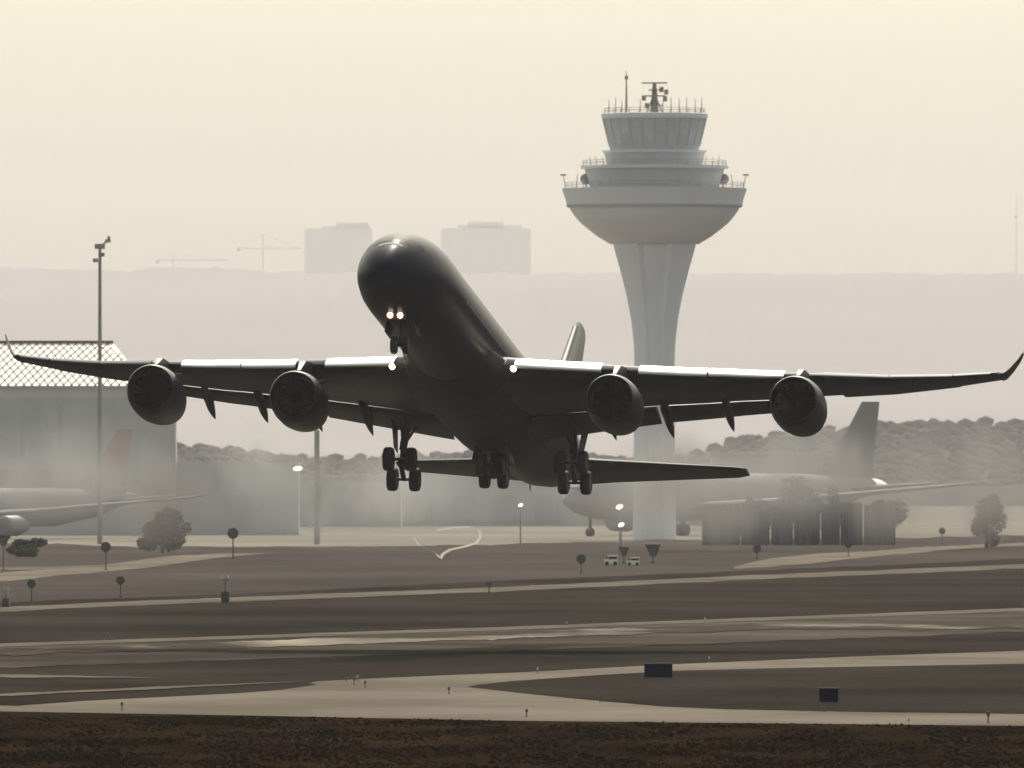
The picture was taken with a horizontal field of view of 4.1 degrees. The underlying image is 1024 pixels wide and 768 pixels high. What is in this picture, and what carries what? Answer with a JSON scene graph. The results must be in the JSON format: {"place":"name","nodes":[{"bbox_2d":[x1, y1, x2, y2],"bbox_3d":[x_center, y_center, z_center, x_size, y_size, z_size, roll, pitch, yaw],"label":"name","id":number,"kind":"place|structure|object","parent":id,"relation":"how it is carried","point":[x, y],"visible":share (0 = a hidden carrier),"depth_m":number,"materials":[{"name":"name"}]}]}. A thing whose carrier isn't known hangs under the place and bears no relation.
{"place":"outdoors","nodes":[
{"label":"outdoors","id":0,"kind":"place"},
{"bbox_2d":[0,564,118,569],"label":"grass track","id":1,"kind":"structure","parent":0,"point":[54,567],"depth_m":1668.35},
{"bbox_2d":[0,553,269,580],"bbox_3d":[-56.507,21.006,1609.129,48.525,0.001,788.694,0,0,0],"label":"link taxiway","id":2,"kind":"structure","parent":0,"point":[136,564],"depth_m":1669.95,"materials":[{"name":"grey asphalt"}]},
{"bbox_2d":[101,542,110,569],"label":"marker sign","id":3,"kind":"object","parent":2,"relation":"on","point":[105,547],"visible":1,"depth_m":1630.83,"materials":[{"name":"grey metal"}]},
{"bbox_2d":[0,681,295,695],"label":"taxiway shoulder","id":4,"kind":"object","parent":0,"point":[51,692],"visible":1,"depth_m":706.93},
{"bbox_2d":[305,223,371,273],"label":"apartment block","id":5,"kind":"structure","parent":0,"point":[340,247],"depth_m":32980.71,"materials":[{"name":"grey concrete"}]},
{"bbox_2d":[413,526,481,559],"bbox_3d":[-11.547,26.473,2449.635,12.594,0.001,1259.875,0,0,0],"label":"perimeter track","id":6,"kind":"structure","parent":0,"point":[464,546],"depth_m":2305.93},
{"bbox_2d":[441,222,530,274],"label":"apartment block","id":7,"kind":"structure","parent":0,"point":[478,247],"depth_m":32980.70,"materials":[{"name":"grey concrete"}]},
{"bbox_2d":[0,266,1023,459],"bbox_3d":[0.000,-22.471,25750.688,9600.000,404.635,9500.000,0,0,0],"label":"hills","id":8,"kind":"structure","parent":0,"point":[885,323],"depth_m":24391.13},
{"bbox_2d":[156,252,228,267],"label":"tower crane","id":9,"kind":"object","parent":8,"relation":"on","point":[157,260],"visible":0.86,"depth_m":27501.68,"materials":[{"name":"grey metal"}]},
{"bbox_2d":[237,234,299,270],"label":"tower crane","id":10,"kind":"object","parent":8,"relation":"on","point":[238,248],"visible":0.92,"depth_m":27501.73,"materials":[{"name":"grey metal"}]},
{"bbox_2d":[1015,195,1017,273],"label":"radio mast","id":11,"kind":"object","parent":8,"relation":"on","point":[1016,216],"visible":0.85,"depth_m":27501.64,"materials":[{"name":"grey metal"}]},
{"bbox_2d":[0,559,1023,725],"bbox_3d":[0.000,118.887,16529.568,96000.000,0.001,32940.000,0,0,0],"label":"ground","id":12,"kind":"structure","parent":0,"point":[908,592],"depth_m":1061.38,"materials":[{"name":"grey asphalt"}]},
{"bbox_2d":[27,579,35,601],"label":"marker sign","id":13,"kind":"object","parent":12,"relation":"on","point":[31,583],"visible":1,"depth_m":1206.30,"materials":[{"name":"grey metal"}]},
{"bbox_2d":[486,582,491,593],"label":"marker sign","id":14,"kind":"object","parent":12,"relation":"on","point":[488,584],"visible":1,"depth_m":1295.01,"materials":[{"name":"grey metal"}]},
{"bbox_2d":[0,535,1023,601],"bbox_3d":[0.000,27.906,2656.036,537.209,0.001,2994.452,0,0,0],"label":"meadow","id":15,"kind":"structure","parent":0,"point":[287,568],"depth_m":1753.81,"materials":[{"name":"brown plant"}]},
{"bbox_2d":[0,538,8,569],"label":"marker sign","id":16,"kind":"object","parent":15,"relation":"on","point":[3,542],"visible":1,"depth_m":1630.86,"materials":[{"name":"grey metal"}]},
{"bbox_2d":[6,537,47,556],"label":"bushy tree","id":17,"kind":"object","parent":15,"relation":"on","point":[22,548],"visible":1,"depth_m":1898.31,"materials":[{"name":"grey plant"}]},
{"bbox_2d":[116,576,124,596],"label":"marker sign","id":18,"kind":"object","parent":15,"relation":"on","point":[120,580],"visible":1,"depth_m":1258.01,"materials":[{"name":"grey metal"}]},
{"bbox_2d":[136,507,191,552],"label":"bushy tree","id":19,"kind":"object","parent":15,"relation":"on","point":[162,530],"visible":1,"depth_m":1998.59,"materials":[{"name":"green plant"}]},
{"bbox_2d":[227,528,237,558],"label":"marker sign","id":20,"kind":"object","parent":15,"relation":"on","point":[232,533],"visible":1,"depth_m":1854.04,"materials":[{"name":"grey metal"}]},
{"bbox_2d":[518,503,522,545],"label":"lamp post","id":21,"kind":"object","parent":15,"relation":"on","point":[520,505],"visible":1,"depth_m":2201.80,"materials":[{"name":"silver metal"}]},
{"bbox_2d":[577,554,585,572],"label":"marker sign","id":22,"kind":"object","parent":15,"relation":"on","point":[581,558],"visible":1,"depth_m":1572.57,"materials":[{"name":"grey metal"}]},
{"bbox_2d":[604,555,617,565],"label":"service buggy","id":23,"kind":"object","parent":15,"relation":"on","point":[611,559],"visible":1,"depth_m":1693.37,"materials":[{"name":"white paint"}]},
{"bbox_2d":[616,504,622,545],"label":"lamp post","id":24,"kind":"object","parent":15,"relation":"on","point":[619,506],"visible":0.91,"depth_m":2201.79,"materials":[{"name":"silver metal"}]},
{"bbox_2d":[618,523,623,552],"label":"lamp post","id":25,"kind":"object","parent":15,"relation":"on","point":[620,524],"visible":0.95,"depth_m":2001.62,"materials":[{"name":"silver metal"}]},
{"bbox_2d":[618,547,628,562],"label":"marker sign","id":26,"kind":"object","parent":15,"relation":"on","point":[623,550],"visible":1,"depth_m":1761.33,"materials":[{"name":"grey metal"}]},
{"bbox_2d":[627,557,639,565],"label":"service buggy","id":27,"kind":"object","parent":15,"relation":"on","point":[633,560],"visible":1,"depth_m":1693.39,"materials":[{"name":"white paint"}]},
{"bbox_2d":[645,544,660,562],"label":"marker sign","id":28,"kind":"object","parent":15,"relation":"on","point":[652,549],"visible":1,"depth_m":1761.33,"materials":[{"name":"grey metal"}]},
{"bbox_2d":[702,504,739,544],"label":"cargo container","id":29,"kind":"object","parent":15,"relation":"on","point":[720,524],"visible":1,"depth_m":2199.87,"materials":[{"name":"metal"}]},
{"bbox_2d":[741,502,769,544],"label":"cargo container","id":30,"kind":"object","parent":15,"relation":"on","point":[755,523],"visible":0.94,"depth_m":2201.37,"materials":[{"name":"metal"}]},
{"bbox_2d":[740,497,770,524],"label":"bushy tree","id":31,"kind":"object","parent":15,"relation":"on","point":[752,499],"visible":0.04,"depth_m":2298.88,"materials":[{"name":"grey plant"}]},
{"bbox_2d":[753,545,760,558],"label":"marker sign","id":32,"kind":"object","parent":15,"relation":"on","point":[756,549],"visible":1,"depth_m":1854.02,"materials":[{"name":"grey metal"}]},
{"bbox_2d":[771,505,792,544],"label":"cargo container","id":33,"kind":"object","parent":15,"relation":"on","point":[781,524],"visible":1,"depth_m":2199.88,"materials":[{"name":"metal"}]},
{"bbox_2d":[777,475,822,522],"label":"bushy tree","id":34,"kind":"object","parent":15,"relation":"on","point":[796,491],"visible":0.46,"depth_m":2229.32,"materials":[{"name":"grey plant"}]},
{"bbox_2d":[794,503,819,544],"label":"cargo container","id":35,"kind":"object","parent":15,"relation":"on","point":[806,523],"visible":1,"depth_m":2201.37,"materials":[{"name":"metal"}]},
{"bbox_2d":[821,504,839,544],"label":"cargo container","id":36,"kind":"object","parent":15,"relation":"on","point":[830,524],"visible":1,"depth_m":2199.88,"materials":[{"name":"metal"}]},
{"bbox_2d":[827,485,840,527],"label":"bushy tree","id":37,"kind":"object","parent":15,"relation":"on","point":[831,500],"visible":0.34,"depth_m":2239.67,"materials":[{"name":"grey plant"}]},
{"bbox_2d":[841,502,862,544],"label":"cargo container","id":38,"kind":"object","parent":15,"relation":"on","point":[852,522],"visible":0.92,"depth_m":2201.38,"materials":[{"name":"metal"}]},
{"bbox_2d":[864,505,894,544],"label":"cargo container","id":39,"kind":"object","parent":15,"relation":"on","point":[879,524],"visible":1,"depth_m":2199.87,"materials":[{"name":"metal"}]},
{"bbox_2d":[872,498,909,527],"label":"bushy tree","id":40,"kind":"object","parent":15,"relation":"on","point":[899,511],"visible":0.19,"depth_m":2238.20,"materials":[{"name":"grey plant"}]},
{"bbox_2d":[939,527,945,543],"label":"marker sign","id":41,"kind":"object","parent":15,"relation":"on","point":[942,530],"visible":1,"depth_m":2258.16,"materials":[{"name":"grey metal"}]},
{"bbox_2d":[971,492,1007,547],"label":"bushy tree","id":42,"kind":"object","parent":15,"relation":"on","point":[990,511],"visible":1,"depth_m":2148.94,"materials":[{"name":"green plant"}]},
{"bbox_2d":[0,711,1023,767],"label":"foreground field","id":43,"kind":"structure","parent":0,"point":[884,735],"depth_m":569.56,"materials":[{"name":"brown plant"}]},
{"bbox_2d":[0,651,1023,725],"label":"taxiway","id":44,"kind":"structure","parent":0,"point":[424,697],"depth_m":661.40,"materials":[{"name":"concrete"}]},
{"bbox_2d":[0,611,1023,667],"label":"runway","id":45,"kind":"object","parent":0,"point":[394,648],"visible":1,"depth_m":910.49,"materials":[{"name":"grey asphalt"}]},
{"bbox_2d":[0,674,147,677],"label":"worn track","id":46,"kind":"structure","parent":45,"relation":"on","point":[19,676],"depth_m":753.20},
{"bbox_2d":[0,621,1023,655],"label":"worn runway lane","id":47,"kind":"structure","parent":45,"relation":"on","point":[317,641],"depth_m":953.34,"materials":[{"name":"grey asphalt"}]},
{"bbox_2d":[0,608,1023,646],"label":"runway edge line","id":48,"kind":"object","parent":45,"relation":"on","point":[507,628],"visible":1,"depth_m":992.26,"materials":[{"name":"white paint"}]},
{"bbox_2d":[0,564,1023,611],"bbox_3d":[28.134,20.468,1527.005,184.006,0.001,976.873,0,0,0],"label":"service road","id":49,"kind":"structure","parent":0,"point":[492,589],"depth_m":1352.96,"materials":[{"name":"grey asphalt"}]},
{"bbox_2d":[2,587,9,606],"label":"marker sign","id":50,"kind":"object","parent":49,"relation":"on","point":[5,601],"visible":1,"depth_m":1158.35,"materials":[{"name":"grey metal"}]},
{"bbox_2d":[221,575,228,602],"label":"marker sign","id":51,"kind":"object","parent":49,"relation":"on","point":[225,593],"visible":1,"depth_m":1205.97,"materials":[{"name":"grey metal"}]},
{"bbox_2d":[0,0,1023,274],"label":"sky","id":52,"kind":"structure","parent":0,"point":[869,136],"materials":[{"name":"beige"}]},
{"bbox_2d":[5,233,1023,494],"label":"airliner","id":53,"kind":"object","parent":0,"point":[481,387],"visible":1,"depth_m":873.68,"materials":[{"name":"paint"}]},
{"bbox_2d":[7,506,1023,546],"bbox_3d":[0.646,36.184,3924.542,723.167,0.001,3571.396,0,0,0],"label":"apron","id":54,"kind":"object","parent":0,"point":[928,521],"visible":0.24,"depth_m":2595.94,"materials":[{"name":"concrete"}]},
{"bbox_2d":[93,236,110,543],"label":"light mast","id":55,"kind":"object","parent":54,"relation":"on","point":[99,247],"visible":0.97,"depth_m":2249.81,"materials":[{"name":"silver metal"}]},
{"bbox_2d":[0,429,205,538],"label":"parked airliner","id":56,"kind":"object","parent":54,"relation":"on","point":[23,510],"visible":0.97,"depth_m":2455.82,"materials":[{"name":"paint"}]},
{"bbox_2d":[0,341,299,534],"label":"terminal building","id":57,"kind":"structure","parent":54,"relation":"on","point":[48,427],"depth_m":2619.74,"materials":[{"name":"grey"}]},
{"bbox_2d":[293,430,319,543],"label":"lamp post","id":58,"kind":"object","parent":54,"relation":"on","point":[316,468],"visible":0.98,"depth_m":2249.61,"materials":[{"name":"silver metal"}]},
{"bbox_2d":[300,475,401,526],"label":"service building","id":59,"kind":"structure","parent":54,"relation":"on","point":[359,501],"depth_m":3049.89,"materials":[{"name":"grey concrete"}]},
{"bbox_2d":[300,500,308,521],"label":"door","id":60,"kind":"structure","parent":59,"relation":"in","point":[304,504],"depth_m":3049.29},
{"bbox_2d":[328,500,351,521],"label":"door","id":61,"kind":"structure","parent":59,"relation":"in","point":[338,510],"depth_m":3049.29,"materials":[{"name":"grey metal"}]},
{"bbox_2d":[370,500,393,521],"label":"door","id":62,"kind":"structure","parent":59,"relation":"in","point":[380,510],"depth_m":3049.29,"materials":[{"name":"grey metal"}]},
{"bbox_2d":[399,470,587,525],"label":"service building","id":63,"kind":"structure","parent":54,"relation":"on","point":[444,500],"depth_m":3099.88,"materials":[{"name":"grey concrete"}]},
{"bbox_2d":[410,496,432,521],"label":"door","id":64,"kind":"structure","parent":63,"relation":"in","point":[421,507],"depth_m":3099.58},
{"bbox_2d":[452,496,474,521],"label":"door","id":65,"kind":"structure","parent":63,"relation":"in","point":[463,507],"depth_m":3099.58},
{"bbox_2d":[493,496,516,521],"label":"door","id":66,"kind":"structure","parent":63,"relation":"in","point":[504,507],"depth_m":3099.58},
{"bbox_2d":[535,496,557,521],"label":"door","id":67,"kind":"structure","parent":63,"relation":"in","point":[546,507],"depth_m":3099.58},
{"bbox_2d":[592,463,709,524],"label":"service building","id":68,"kind":"structure","parent":54,"relation":"on","point":[597,522],"depth_m":3149.87,"materials":[{"name":"grey"}]},
{"bbox_2d":[560,71,748,539],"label":"control tower","id":69,"kind":"structure","parent":54,"relation":"on","point":[654,202],"depth_m":2424.14,"materials":[{"name":"concrete"}]},
{"bbox_2d":[708,452,825,528],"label":"service building","id":70,"kind":"structure","parent":54,"relation":"on","point":[787,462],"depth_m":2899.95,"materials":[{"name":"grey concrete"}]},
{"bbox_2d":[562,402,982,535],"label":"parked airliner","id":71,"kind":"object","parent":54,"relation":"on","point":[847,471],"visible":0.69,"depth_m":2593.49,"materials":[{"name":"grey metal"}]},
{"bbox_2d":[177,427,1023,505],"bbox_3d":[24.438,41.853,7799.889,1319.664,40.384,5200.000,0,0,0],"label":"ridge","id":72,"kind":"structure","parent":0,"point":[1010,495],"depth_m":5640.52,"materials":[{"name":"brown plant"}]},
{"bbox_2d":[177,439,745,474],"bbox_3d":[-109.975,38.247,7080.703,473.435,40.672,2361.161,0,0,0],"label":"woodland","id":73,"kind":"object","parent":72,"relation":"on","point":[336,463],"visible":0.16,"depth_m":7852.83,"materials":[{"name":"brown wood"}]},
{"bbox_2d":[723,416,1023,488],"bbox_3d":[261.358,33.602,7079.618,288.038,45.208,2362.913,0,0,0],"label":"woodland","id":74,"kind":"object","parent":72,"relation":"on","point":[975,451],"visible":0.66,"depth_m":7191.95,"materials":[{"name":"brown wood"}]},
{"bbox_2d":[470,664,1023,713],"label":"taxiway island","id":75,"kind":"structure","parent":0,"point":[978,692],"depth_m":710.63,"materials":[{"name":"brown plant"}]},
{"bbox_2d":[468,681,490,686],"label":"island edge","id":76,"kind":"object","parent":75,"relation":"on","point":[479,683],"visible":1,"depth_m":727.21,"materials":[{"name":"beige concrete"}]},
{"bbox_2d":[644,663,672,678],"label":"blue sign box","id":77,"kind":"object","parent":75,"relation":"on","point":[657,669],"visible":1,"depth_m":743.08,"materials":[{"name":"paint"}]},
{"bbox_2d":[486,671,1023,711],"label":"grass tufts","id":78,"kind":"object","parent":75,"relation":"on","point":[809,690],"visible":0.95,"depth_m":697.15,"materials":[{"name":"brown plant"}]},
{"bbox_2d":[819,688,838,703],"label":"blue sign box","id":79,"kind":"object","parent":75,"relation":"on","point":[828,694],"visible":1,"depth_m":662.05,"materials":[{"name":"paint"}]},
{"bbox_2d":[734,543,1023,568],"bbox_3d":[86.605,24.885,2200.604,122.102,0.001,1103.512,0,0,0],"label":"eastern taxiway","id":80,"kind":"structure","parent":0,"point":[805,559],"depth_m":1928.08,"materials":[{"name":"grey asphalt"}]},
{"bbox_2d":[844,541,851,555],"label":"marker sign","id":81,"kind":"object","parent":80,"relation":"on","point":[848,544],"visible":1,"depth_m":1914.49,"materials":[{"name":"grey metal"}]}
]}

